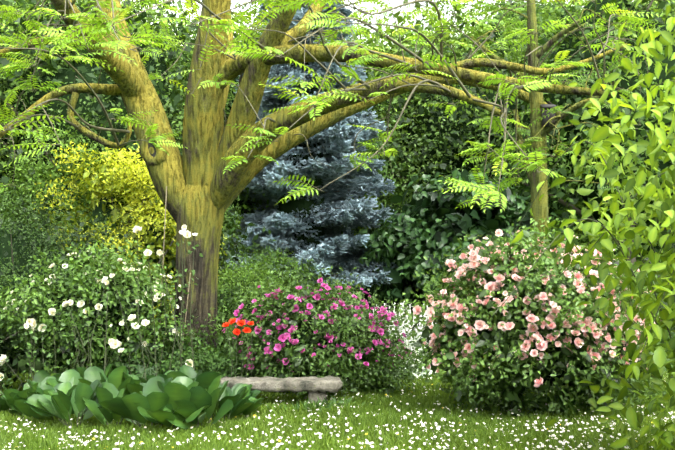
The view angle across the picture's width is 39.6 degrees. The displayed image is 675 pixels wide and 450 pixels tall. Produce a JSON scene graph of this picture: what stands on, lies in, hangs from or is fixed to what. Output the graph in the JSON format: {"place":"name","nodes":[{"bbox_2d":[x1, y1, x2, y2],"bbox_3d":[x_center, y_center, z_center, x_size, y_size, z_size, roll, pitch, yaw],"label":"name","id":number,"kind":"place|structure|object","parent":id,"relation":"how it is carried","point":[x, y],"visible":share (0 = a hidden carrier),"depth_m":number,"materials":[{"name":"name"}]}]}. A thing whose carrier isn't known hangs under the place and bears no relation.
{"place":"outdoors","nodes":[
{"label":"outdoors","id":0,"kind":"place"},
{"bbox_2d":[0,363,674,449],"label":"lawn grass","id":1,"kind":"structure","parent":0,"point":[388,414],"depth_m":8.97,"materials":[{"name":"green plant"}]},
{"bbox_2d":[5,285,674,375],"bbox_3d":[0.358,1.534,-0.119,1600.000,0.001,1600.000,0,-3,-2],"label":"ground","id":2,"kind":"structure","parent":0,"point":[22,363],"depth_m":16.27,"materials":[{"name":"green plant"}]},
{"bbox_2d":[0,269,53,388],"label":"shrub","id":3,"kind":"object","parent":2,"relation":"on","point":[4,348],"visible":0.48,"depth_m":11.71,"materials":[{"name":"green plant"}]},
{"bbox_2d":[0,0,92,219],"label":"tree","id":4,"kind":"object","parent":2,"relation":"on","point":[4,29],"visible":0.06,"depth_m":18.84,"materials":[{"name":"green plant"}]},
{"bbox_2d":[0,123,116,353],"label":"lime shrub","id":5,"kind":"object","parent":2,"relation":"on","point":[42,178],"visible":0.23,"depth_m":17.48,"materials":[{"name":"green plant"}]},
{"bbox_2d":[0,0,139,221],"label":"tree","id":6,"kind":"object","parent":2,"relation":"on","point":[10,4],"depth_m":26.84,"materials":[{"name":"green plant"}]},
{"bbox_2d":[0,186,140,372],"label":"dark shrub","id":7,"kind":"object","parent":2,"relation":"on","point":[20,242],"visible":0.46,"depth_m":14.41,"materials":[{"name":"green plant"}]},
{"bbox_2d":[0,0,187,211],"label":"tree","id":8,"kind":"object","parent":2,"relation":"on","point":[122,4],"depth_m":29.07,"materials":[{"name":"green plant"}]},
{"bbox_2d":[0,186,202,395],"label":"white rose bush","id":9,"kind":"object","parent":2,"relation":"on","point":[90,306],"visible":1,"depth_m":11.55,"materials":[{"name":"green plant"}]},
{"bbox_2d":[1,0,239,210],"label":"tree","id":10,"kind":"object","parent":2,"relation":"on","point":[159,25],"depth_m":46.98,"materials":[{"name":"green plant"}]},
{"bbox_2d":[30,140,226,329],"bbox_3d":[-3.915,0.557,16.857,3.941,3.986,2.832,0,-3,-2],"label":"golden shrub","id":11,"kind":"object","parent":2,"relation":"on","point":[134,200],"visible":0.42,"depth_m":16.46,"materials":[{"name":"yellow plant"}]},
{"bbox_2d":[0,363,263,428],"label":"hosta plants","id":12,"kind":"object","parent":2,"relation":"on","point":[185,397],"visible":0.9,"depth_m":9.29,"materials":[{"name":"green plant"}]},
{"bbox_2d":[3,0,262,320],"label":"tree","id":13,"kind":"object","parent":2,"relation":"on","point":[189,16],"depth_m":26.22,"materials":[{"name":"green plant"}]},
{"bbox_2d":[0,0,270,225],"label":"tree","id":14,"kind":"object","parent":2,"relation":"on","point":[88,109],"visible":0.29,"depth_m":18.39,"materials":[{"name":"green plant"}]},
{"bbox_2d":[85,160,275,319],"bbox_3d":[-3.118,0.616,17.842,3.801,3.980,2.673,0,-3,-2],"label":"shrub","id":15,"kind":"object","parent":2,"relation":"on","point":[230,223],"visible":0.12,"depth_m":17.68,"materials":[{"name":"green plant"}]},
{"bbox_2d":[61,321,318,377],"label":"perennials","id":16,"kind":"object","parent":2,"relation":"on","point":[219,363],"visible":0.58,"depth_m":11.62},
{"bbox_2d":[153,261,306,355],"bbox_3d":[-1.504,1.508,14.897,2.535,1.883,2.266,-1,-3,18],"label":"shrub","id":17,"kind":"object","parent":2,"relation":"on","point":[230,292],"visible":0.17,"depth_m":14.63,"materials":[{"name":"green plant"}]},
{"bbox_2d":[140,0,412,294],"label":"tree","id":18,"kind":"object","parent":2,"relation":"on","point":[242,201],"visible":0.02,"depth_m":20.85,"materials":[{"name":"green plant"}]},
{"bbox_2d":[161,2,392,271],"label":"tree","id":19,"kind":"object","parent":2,"relation":"on","point":[235,34],"depth_m":44.88,"materials":[{"name":"green plant"}]},
{"bbox_2d":[220,375,342,402],"bbox_3d":[-0.677,1.972,10.871,1.477,0.410,0.478,0,-3,-2],"label":"stone bench","id":20,"kind":"object","parent":2,"relation":"on","point":[314,387],"visible":0.65,"depth_m":10.69,"materials":[{"name":"beige stone"}]},
{"bbox_2d":[223,318,343,405],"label":"poppies","id":21,"kind":"object","parent":2,"relation":"on","point":[236,331],"visible":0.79,"depth_m":11.35,"materials":[{"name":"red plant"}]},
{"bbox_2d":[217,246,352,304],"bbox_3d":[-1.169,1.433,16.416,2.973,2.192,2.448,0,-3,-2],"label":"shrub","id":22,"kind":"object","parent":2,"relation":"on","point":[282,266],"visible":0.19,"depth_m":16.34,"materials":[{"name":"green plant"}]},
{"bbox_2d":[177,341,401,377],"bbox_3d":[-0.864,1.784,12.218,3.440,0.697,1.007,0,-3,-2],"label":"shrub","id":23,"kind":"object","parent":2,"relation":"on","point":[222,354],"depth_m":11.89,"materials":[{"name":"plant"}]},
{"bbox_2d":[219,0,404,295],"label":"blue spruce","id":24,"kind":"object","parent":2,"relation":"on","point":[301,227],"visible":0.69,"depth_m":18.79,"materials":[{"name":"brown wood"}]},
{"bbox_2d":[196,262,437,398],"bbox_3d":[-0.273,1.358,12.050,3.050,1.744,2.151,0,-3,-2],"label":"pink flower bush","id":25,"kind":"object","parent":2,"relation":"on","point":[295,329],"visible":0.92,"depth_m":11.65,"materials":[{"name":"green plant"}]},
{"bbox_2d":[0,0,674,356],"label":"mossy tree","id":26,"kind":"object","parent":2,"relation":"on","point":[212,173],"visible":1,"depth_m":11.82,"materials":[{"name":"green plant"}]},
{"bbox_2d":[0,373,674,449],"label":"lawn daisies","id":27,"kind":"object","parent":2,"relation":"on","point":[279,444],"visible":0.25,"depth_m":8.56,"materials":[{"name":"white plant"}]},
{"bbox_2d":[343,193,410,312],"bbox_3d":[1.462,1.028,21.514,3.303,3.550,2.979,0,-3,-2],"label":"shrub","id":28,"kind":"object","parent":2,"relation":"on","point":[370,230],"depth_m":21.43,"materials":[{"name":"green plant"}]},
{"bbox_2d":[373,301,435,379],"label":"flowers","id":29,"kind":"object","parent":2,"relation":"on","point":[410,346],"visible":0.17,"depth_m":13.84,"materials":[{"name":"white plant"}]},
{"bbox_2d":[346,1,487,76],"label":"tree","id":30,"kind":"object","parent":2,"relation":"on","point":[390,32],"depth_m":48.05,"materials":[{"name":"green plant"}]},
{"bbox_2d":[267,371,602,416],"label":"strappy clumps","id":31,"kind":"object","parent":2,"relation":"on","point":[315,405],"visible":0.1,"depth_m":10.18,"materials":[{"name":"green plant"}]},
{"bbox_2d":[343,164,569,340],"bbox_3d":[2.586,0.802,19.027,5.027,3.855,3.921,0,-3,-2],"label":"leaf shrub","id":32,"kind":"object","parent":2,"relation":"on","point":[428,223],"visible":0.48,"depth_m":18.29,"materials":[{"name":"green plant"}]},
{"bbox_2d":[342,0,617,262],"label":"tree","id":33,"kind":"object","parent":2,"relation":"on","point":[441,134],"visible":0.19,"depth_m":22.43,"materials":[{"name":"green plant"}]},
{"bbox_2d":[338,0,643,259],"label":"tree","id":34,"kind":"object","parent":2,"relation":"on","point":[369,41],"visible":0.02,"depth_m":25.70,"materials":[{"name":"green plant"}]},
{"bbox_2d":[392,0,672,284],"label":"tree","id":35,"kind":"object","parent":2,"relation":"on","point":[657,247],"depth_m":45.47,"materials":[{"name":"green plant"}]},
{"bbox_2d":[398,215,674,417],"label":"pink rose bush","id":36,"kind":"object","parent":2,"relation":"on","point":[537,329],"visible":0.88,"depth_m":9.85,"materials":[{"name":"green plant"}]},
{"bbox_2d":[414,0,674,260],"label":"tree","id":37,"kind":"object","parent":2,"relation":"on","point":[582,241],"depth_m":27.87,"materials":[{"name":"green plant"}]},
{"bbox_2d":[466,0,649,248],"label":"tree","id":38,"kind":"object","parent":2,"relation":"on","point":[544,120],"visible":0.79,"depth_m":12.57,"materials":[{"name":"green plant"}]},
{"bbox_2d":[447,0,674,329],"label":"tree","id":39,"kind":"object","parent":2,"relation":"on","point":[663,232],"visible":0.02,"depth_m":25.84,"materials":[{"name":"green plant"}]},
{"bbox_2d":[449,0,674,324],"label":"tree","id":40,"kind":"object","parent":2,"relation":"on","point":[564,164],"visible":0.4,"depth_m":19.30,"materials":[{"name":"green plant"}]},
{"bbox_2d":[493,0,674,449],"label":"leaf shrub","id":41,"kind":"object","parent":2,"relation":"on","point":[662,209],"visible":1,"depth_m":6.38,"materials":[{"name":"green plant"}]},
{"bbox_2d":[40,0,659,276],"label":"sky","id":42,"kind":"structure","parent":0,"point":[369,6],"materials":[{"name":"white"}]}
]}

